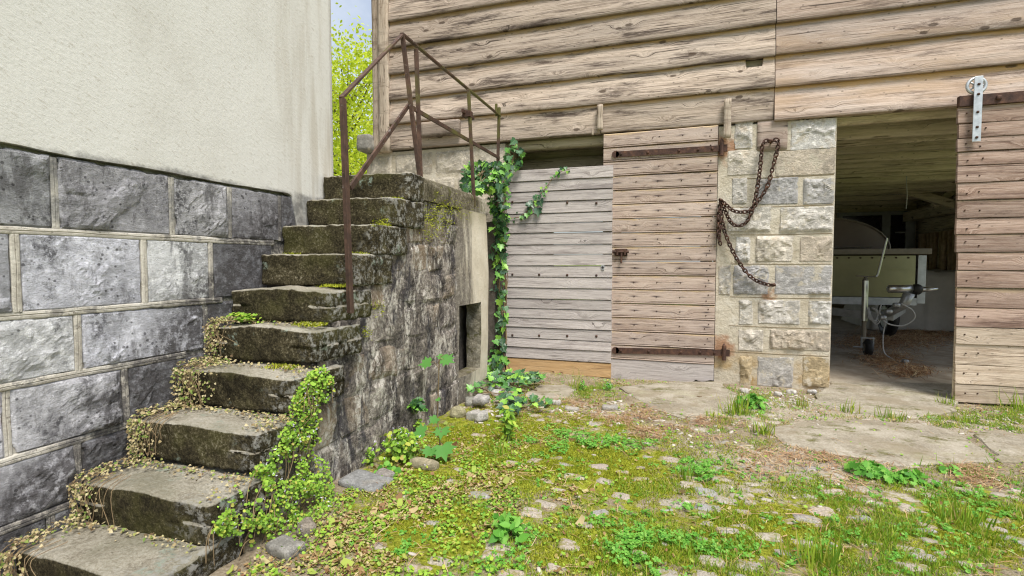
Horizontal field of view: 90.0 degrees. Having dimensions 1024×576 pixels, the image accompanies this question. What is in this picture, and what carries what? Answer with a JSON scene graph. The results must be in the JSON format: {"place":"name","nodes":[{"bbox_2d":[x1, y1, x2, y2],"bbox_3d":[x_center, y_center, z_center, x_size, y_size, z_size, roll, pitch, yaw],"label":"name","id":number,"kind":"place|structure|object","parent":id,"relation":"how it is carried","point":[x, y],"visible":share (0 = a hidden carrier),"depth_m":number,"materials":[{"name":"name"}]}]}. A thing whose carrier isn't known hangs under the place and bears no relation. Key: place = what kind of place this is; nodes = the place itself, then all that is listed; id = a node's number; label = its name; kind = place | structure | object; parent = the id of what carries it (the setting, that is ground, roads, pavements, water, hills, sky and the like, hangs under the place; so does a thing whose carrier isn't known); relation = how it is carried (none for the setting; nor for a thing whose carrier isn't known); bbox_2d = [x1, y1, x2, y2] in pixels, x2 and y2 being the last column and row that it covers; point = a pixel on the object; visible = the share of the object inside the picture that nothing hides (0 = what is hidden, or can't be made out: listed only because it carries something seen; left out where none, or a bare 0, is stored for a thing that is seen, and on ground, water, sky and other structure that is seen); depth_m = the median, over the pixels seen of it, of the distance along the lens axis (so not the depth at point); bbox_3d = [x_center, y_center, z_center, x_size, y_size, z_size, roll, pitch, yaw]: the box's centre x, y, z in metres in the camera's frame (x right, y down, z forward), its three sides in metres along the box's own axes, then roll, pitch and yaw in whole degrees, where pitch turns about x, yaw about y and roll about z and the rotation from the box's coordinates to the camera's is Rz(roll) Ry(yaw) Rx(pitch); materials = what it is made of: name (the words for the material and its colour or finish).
{"place":"outdoors","nodes":[
{"label":"outdoors","id":0,"kind":"place"},
{"bbox_2d":[9,369,1023,575],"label":"courtyard ground","id":1,"kind":"structure","parent":0,"point":[911,442],"depth_m":2.62,"materials":[{"name":"green plant"}]},
{"bbox_2d":[265,534,305,560],"bbox_3d":[-0.829,0.951,1.874,0.140,0.051,0.092,-1,3,31],"label":"rock","id":2,"kind":"object","parent":1,"relation":"on","point":[286,551],"visible":0.94,"depth_m":1.85,"materials":[{"name":"grey stone"}]},
{"bbox_2d":[205,364,389,574],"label":"creeping toadflax","id":3,"kind":"object","parent":1,"relation":"on","point":[226,529],"visible":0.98,"depth_m":2.07,"materials":[{"name":"green plant"}]},
{"bbox_2d":[296,517,316,537],"bbox_3d":[-0.802,0.934,1.990,0.072,0.063,0.066,5,4,43],"label":"rock","id":4,"kind":"object","parent":1,"relation":"on","point":[306,524],"visible":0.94,"depth_m":1.97,"materials":[{"name":"grey stone"}]},
{"bbox_2d":[338,469,393,493],"bbox_3d":[-0.696,0.925,2.441,0.228,0.044,0.156,4,4,23],"label":"rock","id":5,"kind":"object","parent":1,"relation":"on","point":[362,479],"visible":0.88,"depth_m":2.41,"materials":[{"name":"grey stone"}]},
{"bbox_2d":[363,447,378,467],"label":"seedling","id":6,"kind":"object","parent":1,"relation":"on","point":[370,457],"visible":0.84,"depth_m":2.67,"materials":[{"name":"green plant"}]},
{"bbox_2d":[375,468,394,476],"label":"rock","id":7,"kind":"object","parent":1,"relation":"on","point":[384,472],"visible":0.66,"depth_m":2.50,"materials":[{"name":"grey stone"}]},
{"bbox_2d":[373,461,400,476],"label":"seedling","id":8,"kind":"object","parent":1,"relation":"on","point":[390,467],"visible":0.76,"depth_m":2.57,"materials":[{"name":"green plant"}]},
{"bbox_2d":[362,426,427,467],"bbox_3d":[-0.598,0.838,2.731,0.395,0.192,0.278,0,3,9],"label":"flowering clump","id":9,"kind":"object","parent":1,"relation":"on","point":[400,443],"visible":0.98,"depth_m":2.70,"materials":[{"name":"green plant"}]},
{"bbox_2d":[411,419,427,431],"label":"wall seedling","id":10,"kind":"object","parent":1,"relation":"on","point":[417,423],"depth_m":3.15,"materials":[{"name":"green plant"}]},
{"bbox_2d":[409,457,438,470],"bbox_3d":[-0.453,0.911,2.645,0.162,0.059,0.069,2,4,26],"label":"rock","id":11,"kind":"object","parent":1,"relation":"on","point":[431,464],"visible":0.91,"depth_m":2.62,"materials":[{"name":"beige stone"}]},
{"bbox_2d":[413,415,457,460],"bbox_3d":[-0.418,0.825,2.760,0.175,0.234,0.277,-2,3,-39],"label":"maple sapling","id":12,"kind":"object","parent":1,"relation":"on","point":[443,451],"visible":0.95,"depth_m":2.74,"materials":[{"name":"green plant"}]},
{"bbox_2d":[417,354,454,426],"bbox_3d":[-0.466,0.664,3.173,0.244,0.515,0.113,0,3,7],"label":"maple sapling","id":13,"kind":"object","parent":1,"relation":"on","point":[447,359],"visible":0.92,"depth_m":3.17,"materials":[{"name":"green plant"}]},
{"bbox_2d":[450,405,465,417],"bbox_3d":[-0.371,0.863,3.539,0.111,0.094,0.098,6,3,5],"label":"rock","id":14,"kind":"object","parent":1,"relation":"on","point":[457,411],"visible":0.94,"depth_m":3.50,"materials":[{"name":"beige stone"}]},
{"bbox_2d":[465,396,482,406],"bbox_3d":[-0.281,0.856,3.841,0.145,0.059,0.117,5,11,-8],"label":"rock","id":15,"kind":"object","parent":1,"relation":"on","point":[468,401],"visible":0.42,"depth_m":3.79,"materials":[{"name":"grey stone"}]},
{"bbox_2d":[466,410,488,421],"bbox_3d":[-0.237,0.866,3.463,0.104,0.080,0.158,-5,-3,-44],"label":"rock","id":16,"kind":"object","parent":1,"relation":"on","point":[477,415],"visible":0.97,"depth_m":3.42,"materials":[{"name":"grey stone"}]},
{"bbox_2d":[491,377,502,388],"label":"rock","id":17,"kind":"object","parent":1,"relation":"on","point":[497,387],"visible":0.31,"depth_m":4.32,"materials":[{"name":"grey stone"}]},
{"bbox_2d":[483,436,512,455],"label":"grass tuft","id":18,"kind":"object","parent":1,"relation":"on","point":[499,451],"visible":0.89,"depth_m":2.80,"materials":[{"name":"green plant"}]},
{"bbox_2d":[491,389,506,394],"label":"rock","id":19,"kind":"object","parent":1,"relation":"on","point":[495,390],"visible":0.48,"depth_m":4.10,"materials":[{"name":"white stone"}]},
{"bbox_2d":[479,511,531,544],"bbox_3d":[-0.020,0.936,1.972,0.210,0.108,0.168,1,3,18],"label":"rosette weed","id":20,"kind":"object","parent":1,"relation":"on","point":[505,524],"visible":0.99,"depth_m":1.96,"materials":[{"name":"green plant"}]},
{"bbox_2d":[495,405,517,441],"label":"yellowing weed","id":21,"kind":"object","parent":1,"relation":"on","point":[508,421],"visible":0.94,"depth_m":3.01,"materials":[{"name":"green plant"}]},
{"bbox_2d":[466,368,553,420],"bbox_3d":[-0.068,0.805,4.032,0.740,0.158,1.678,0,3,0],"label":"ground ivy","id":22,"kind":"object","parent":1,"relation":"on","point":[516,377],"visible":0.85,"depth_m":4.08,"materials":[{"name":"green plant"}]},
{"bbox_2d":[552,399,560,405],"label":"rock","id":23,"kind":"object","parent":1,"relation":"on","point":[557,402],"visible":0.94,"depth_m":3.80,"materials":[{"name":"white stone"}]},
{"bbox_2d":[565,405,578,411],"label":"rock","id":24,"kind":"object","parent":1,"relation":"on","point":[569,408],"visible":0.91,"depth_m":3.63,"materials":[{"name":"grey stone"}]},
{"bbox_2d":[564,365,583,389],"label":"grass tuft","id":25,"kind":"object","parent":1,"relation":"on","point":[578,384],"visible":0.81,"depth_m":4.27,"materials":[{"name":"green plant"}]},
{"bbox_2d":[577,380,591,389],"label":"weed","id":26,"kind":"object","parent":1,"relation":"on","point":[582,387],"depth_m":4.26,"materials":[{"name":"green plant"}]},
{"bbox_2d":[602,381,613,389],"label":"weed","id":27,"kind":"object","parent":1,"relation":"on","point":[608,386],"depth_m":4.29,"materials":[{"name":"green plant"}]},
{"bbox_2d":[602,404,617,410],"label":"rock","id":28,"kind":"object","parent":1,"relation":"on","point":[610,407],"visible":0.99,"depth_m":3.65,"materials":[{"name":"white stone"}]},
{"bbox_2d":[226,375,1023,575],"bbox_3d":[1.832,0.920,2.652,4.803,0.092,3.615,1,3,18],"label":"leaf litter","id":29,"kind":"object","parent":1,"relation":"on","point":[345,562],"visible":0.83,"depth_m":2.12,"materials":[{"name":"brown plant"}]},
{"bbox_2d":[246,375,1022,575],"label":"creeping seedlings","id":30,"kind":"object","parent":1,"relation":"on","point":[430,550],"visible":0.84,"depth_m":2.16,"materials":[{"name":"green plant"}]},
{"bbox_2d":[248,371,1023,575],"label":"clover","id":31,"kind":"object","parent":1,"relation":"on","point":[627,535],"visible":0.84,"depth_m":2.06,"materials":[{"name":"green plant"}]},
{"bbox_2d":[256,372,1023,575],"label":"moss carpet","id":32,"kind":"object","parent":1,"relation":"on","point":[625,466],"visible":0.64,"depth_m":2.38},
{"bbox_2d":[472,394,489,405],"bbox_3d":[-0.227,0.817,3.730,0.121,0.072,0.094,0,8,33],"label":"rock","id":33,"kind":"object","parent":32,"relation":"on","point":[479,399],"visible":1,"depth_m":3.70,"materials":[{"name":"white stone"}]},
{"bbox_2d":[311,371,1023,575],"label":"dry straw","id":34,"kind":"object","parent":1,"relation":"on","point":[776,457],"visible":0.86,"depth_m":2.72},
{"bbox_2d":[673,458,694,481],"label":"grass tuft","id":35,"kind":"object","parent":1,"relation":"on","point":[683,475],"visible":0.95,"depth_m":2.49,"materials":[{"name":"green plant"}]},
{"bbox_2d":[706,408,718,417],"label":"grass tuft","id":36,"kind":"object","parent":1,"relation":"on","point":[713,413],"visible":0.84,"depth_m":3.49,"materials":[{"name":"green plant"}]},
{"bbox_2d":[718,389,760,415],"bbox_3d":[1.592,0.798,3.580,0.285,0.184,0.260,1,3,18],"label":"grass tuft","id":37,"kind":"object","parent":1,"relation":"on","point":[733,411],"visible":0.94,"depth_m":3.57,"materials":[{"name":"green plant"}]},
{"bbox_2d":[739,388,748,393],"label":"rock","id":38,"kind":"object","parent":1,"relation":"on","point":[746,390],"visible":0.73,"depth_m":4.20,"materials":[{"name":"white stone"}]},
{"bbox_2d":[738,393,767,413],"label":"pier weed","id":39,"kind":"object","parent":1,"relation":"on","point":[754,399],"visible":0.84,"depth_m":3.71,"materials":[{"name":"green plant"}]},
{"bbox_2d":[746,419,774,438],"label":"grass tuft","id":40,"kind":"object","parent":1,"relation":"on","point":[766,431],"visible":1,"depth_m":3.16,"materials":[{"name":"green plant"}]},
{"bbox_2d":[774,391,782,396],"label":"rock","id":41,"kind":"object","parent":1,"relation":"on","point":[776,393],"visible":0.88,"depth_m":4.12,"materials":[{"name":"white stone"}]},
{"bbox_2d":[786,389,796,394],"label":"rock","id":42,"kind":"object","parent":1,"relation":"on","point":[791,391],"visible":0.93,"depth_m":4.18,"materials":[{"name":"white stone"}]},
{"bbox_2d":[790,394,808,408],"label":"grass tuft","id":43,"kind":"object","parent":1,"relation":"on","point":[802,404],"visible":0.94,"depth_m":3.76,"materials":[{"name":"green plant"}]},
{"bbox_2d":[746,519,869,575],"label":"grass tuft","id":44,"kind":"object","parent":1,"relation":"on","point":[834,559],"visible":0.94,"depth_m":1.79,"materials":[{"name":"green plant"}]},
{"bbox_2d":[807,389,816,394],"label":"rock","id":45,"kind":"object","parent":1,"relation":"on","point":[813,391],"visible":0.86,"depth_m":4.21,"materials":[{"name":"white stone"}]},
{"bbox_2d":[835,398,864,414],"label":"grass tuft","id":46,"kind":"object","parent":1,"relation":"on","point":[851,409],"visible":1,"depth_m":3.62,"materials":[{"name":"green plant"}]},
{"bbox_2d":[819,459,904,483],"bbox_3d":[1.782,0.905,2.604,0.425,0.095,0.265,4,5,55],"label":"broad weed","id":47,"kind":"object","parent":1,"relation":"on","point":[869,468],"visible":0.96,"depth_m":2.53,"materials":[{"name":"green plant"}]},
{"bbox_2d":[874,403,911,421],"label":"grass tuft","id":48,"kind":"object","parent":1,"relation":"on","point":[889,413],"visible":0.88,"depth_m":3.48,"materials":[{"name":"green plant"}]},
{"bbox_2d":[871,466,942,486],"bbox_3d":[1.902,0.909,2.515,0.299,0.086,0.241,1,3,18],"label":"broad weed","id":49,"kind":"object","parent":1,"relation":"on","point":[910,474],"visible":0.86,"depth_m":2.47,"materials":[{"name":"green plant"}]},
{"bbox_2d":[934,393,958,408],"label":"grass tuft","id":50,"kind":"object","parent":1,"relation":"on","point":[942,400],"visible":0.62,"depth_m":3.82,"materials":[{"name":"green plant"}]},
{"bbox_2d":[938,461,962,477],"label":"broad weed","id":51,"kind":"object","parent":1,"relation":"on","point":[942,469],"visible":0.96,"depth_m":2.57,"materials":[{"name":"green plant"}]},
{"bbox_2d":[942,408,982,423],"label":"grass tuft","id":52,"kind":"object","parent":1,"relation":"on","point":[958,419],"visible":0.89,"depth_m":3.39,"materials":[{"name":"green plant"}]},
{"bbox_2d":[926,493,998,527],"bbox_3d":[1.849,0.908,2.101,0.190,0.111,0.225,-2,3,-37],"label":"grass tuft","id":53,"kind":"object","parent":1,"relation":"on","point":[953,511],"visible":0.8,"depth_m":2.10,"materials":[{"name":"green plant"}]},
{"bbox_2d":[994,384,1023,410],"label":"grass tuft","id":54,"kind":"object","parent":1,"relation":"on","point":[1016,404],"visible":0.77,"depth_m":3.74,"materials":[{"name":"green plant"}]},
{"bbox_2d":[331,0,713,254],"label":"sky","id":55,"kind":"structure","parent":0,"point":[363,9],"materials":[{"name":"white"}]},
{"bbox_2d":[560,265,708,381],"bbox_3d":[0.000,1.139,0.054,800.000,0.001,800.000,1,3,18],"label":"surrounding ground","id":56,"kind":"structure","parent":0,"point":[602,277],"depth_m":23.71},
{"bbox_2d":[0,0,332,575],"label":"plastered house","id":57,"kind":"structure","parent":56,"relation":"on","point":[166,167],"depth_m":2.09,"materials":[{"name":"paint"}]},
{"bbox_2d":[16,172,505,575],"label":"stone staircase","id":58,"kind":"structure","parent":56,"relation":"on","point":[424,276],"depth_m":2.52,"materials":[{"name":"stone"}]},
{"bbox_2d":[0,315,325,575],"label":"withered ivy","id":59,"kind":"object","parent":58,"relation":"attached to","point":[132,447],"visible":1,"depth_m":2.05,"materials":[{"name":"beige plant"}]},
{"bbox_2d":[227,312,261,322],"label":"seedling clump","id":60,"kind":"object","parent":58,"relation":"on","point":[246,317],"visible":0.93,"depth_m":2.47,"materials":[{"name":"green plant"}]},
{"bbox_2d":[407,396,427,413],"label":"wall ivy tuft","id":61,"kind":"object","parent":58,"relation":"attached to","point":[416,405],"visible":1,"depth_m":3.13,"materials":[{"name":"green plant"}]},
{"bbox_2d":[339,32,500,313],"bbox_3d":[-0.473,-0.786,3.612,0.110,1.710,2.511,1,3,17],"label":"iron handrail","id":62,"kind":"object","parent":58,"relation":"on","point":[347,187],"visible":0.9,"depth_m":3.11,"materials":[{"name":"brown metal"}]},
{"bbox_2d":[459,137,525,374],"bbox_3d":[-0.218,-0.290,4.756,0.538,2.311,0.899,1,3,18],"label":"climbing ivy","id":63,"kind":"object","parent":58,"relation":"attached to","point":[498,176],"visible":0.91,"depth_m":4.80,"materials":[{"name":"green plant"}]},
{"bbox_2d":[357,0,1023,404],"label":"timber barn","id":64,"kind":"structure","parent":56,"relation":"on","point":[661,120],"depth_m":4.61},
{"bbox_2d":[508,166,569,223],"bbox_3d":[0.239,-0.897,4.968,0.663,0.539,0.054,1,3,18],"label":"ivy strand","id":65,"kind":"object","parent":64,"relation":"attached to","point":[537,211],"visible":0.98,"depth_m":4.97,"materials":[{"name":"green plant"}]},
{"bbox_2d":[505,165,614,377],"bbox_3d":[0.451,-0.155,5.001,1.068,2.005,0.074,1,3,18],"label":"plank door","id":66,"kind":"structure","parent":64,"relation":"in","point":[549,334],"depth_m":4.96,"materials":[{"name":"grey wood"}]},
{"bbox_2d":[602,125,729,381],"bbox_3d":[1.400,-0.286,4.693,1.129,2.310,0.113,1,3,18],"label":"plank door","id":67,"kind":"structure","parent":64,"relation":"in","point":[640,262],"depth_m":4.68,"materials":[{"name":"brown wood"}]},
{"bbox_2d":[716,137,779,286],"bbox_3d":[2.033,-0.644,4.428,0.491,1.263,0.090,1,3,18],"label":"rusty chain","id":68,"kind":"object","parent":64,"relation":"hanging from","point":[720,220],"visible":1,"depth_m":4.42,"materials":[{"name":"metal"}]},
{"bbox_2d":[837,211,915,248],"bbox_3d":[7.330,-0.688,10.348,1.350,1.700,0.120,1,3,18],"label":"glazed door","id":69,"kind":"structure","parent":64,"relation":"in","point":[900,234],"depth_m":10.25,"materials":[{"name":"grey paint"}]},
{"bbox_2d":[906,176,907,208],"bbox_3d":[5.405,-1.443,7.005,0.027,0.715,0.011,1,3,18],"label":"hanging twine","id":70,"kind":"object","parent":64,"relation":"hanging from","point":[907,192],"visible":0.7,"depth_m":7.01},
{"bbox_2d":[952,76,1023,404],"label":"sliding door","id":71,"kind":"structure","parent":64,"relation":"in","point":[988,350],"depth_m":3.83,"materials":[{"name":"brown wood"}]},
{"bbox_2d":[249,370,1023,575],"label":"short grass","id":72,"kind":"structure","parent":0,"point":[887,534],"depth_m":2.07,"materials":[{"name":"green plant"}]},
{"bbox_2d":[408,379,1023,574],"bbox_3d":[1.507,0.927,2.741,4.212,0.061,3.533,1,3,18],"label":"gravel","id":73,"kind":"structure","parent":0,"point":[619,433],"depth_m":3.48,"materials":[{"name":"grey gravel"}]},
{"bbox_2d":[530,309,953,395],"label":"barn floor","id":74,"kind":"structure","parent":0,"point":[848,370],"depth_m":5.63,"materials":[{"name":"concrete"}]},
{"bbox_2d":[831,217,937,362],"bbox_3d":[4.134,-0.116,7.085,2.430,1.667,3.260,1,3,18],"label":"metal trailer","id":75,"kind":"object","parent":74,"relation":"on","point":[871,266],"visible":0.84,"depth_m":6.29,"materials":[{"name":"metal"}]},
{"bbox_2d":[831,325,953,380],"bbox_3d":[5.611,0.688,7.487,7.225,0.118,2.103,-2,4,-41],"label":"barn straw","id":76,"kind":"object","parent":74,"relation":"on","point":[901,337],"visible":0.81,"depth_m":6.40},
{"bbox_2d":[841,269,956,331],"bbox_3d":[6.676,0.144,8.725,1.474,0.991,1.678,1,3,18],"label":"tarpaulin heap","id":77,"kind":"object","parent":74,"relation":"on","point":[936,311],"visible":0.25,"depth_m":7.99,"materials":[{"name":"grey fabric"}]},
{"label":"upper yard","id":78,"kind":"structure","parent":0,"visible":0},
{"bbox_2d":[333,109,368,167],"bbox_3d":[-3.570,-4.359,19.517,6.034,6.397,6.557,-1,3,-13],"label":"spring tree","id":79,"kind":"object","parent":78,"relation":"on","point":[353,144],"depth_m":18.64,"materials":[{"name":"green plant"}]},
{"bbox_2d":[331,2,372,175],"bbox_3d":[-6.131,-5.069,17.826,6.433,8.698,6.996,0,3,0],"label":"spring tree","id":80,"kind":"object","parent":78,"relation":"on","point":[352,63],"visible":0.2,"depth_m":16.43,"materials":[{"name":"green plant"}]},
{"bbox_2d":[333,62,371,172],"bbox_3d":[-9.466,-6.204,24.726,8.669,9.908,9.476,1,3,18],"label":"spring tree","id":81,"kind":"object","parent":78,"relation":"on","point":[350,123],"visible":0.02,"depth_m":24.11,"materials":[{"name":"green plant"}]},
{"bbox_2d":[333,97,372,175],"bbox_3d":[-3.370,-3.062,14.255,4.131,4.510,3.680,1,3,18],"label":"spring tree","id":82,"kind":"object","parent":78,"relation":"on","point":[359,162],"visible":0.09,"depth_m":13.54,"materials":[{"name":"green plant"}]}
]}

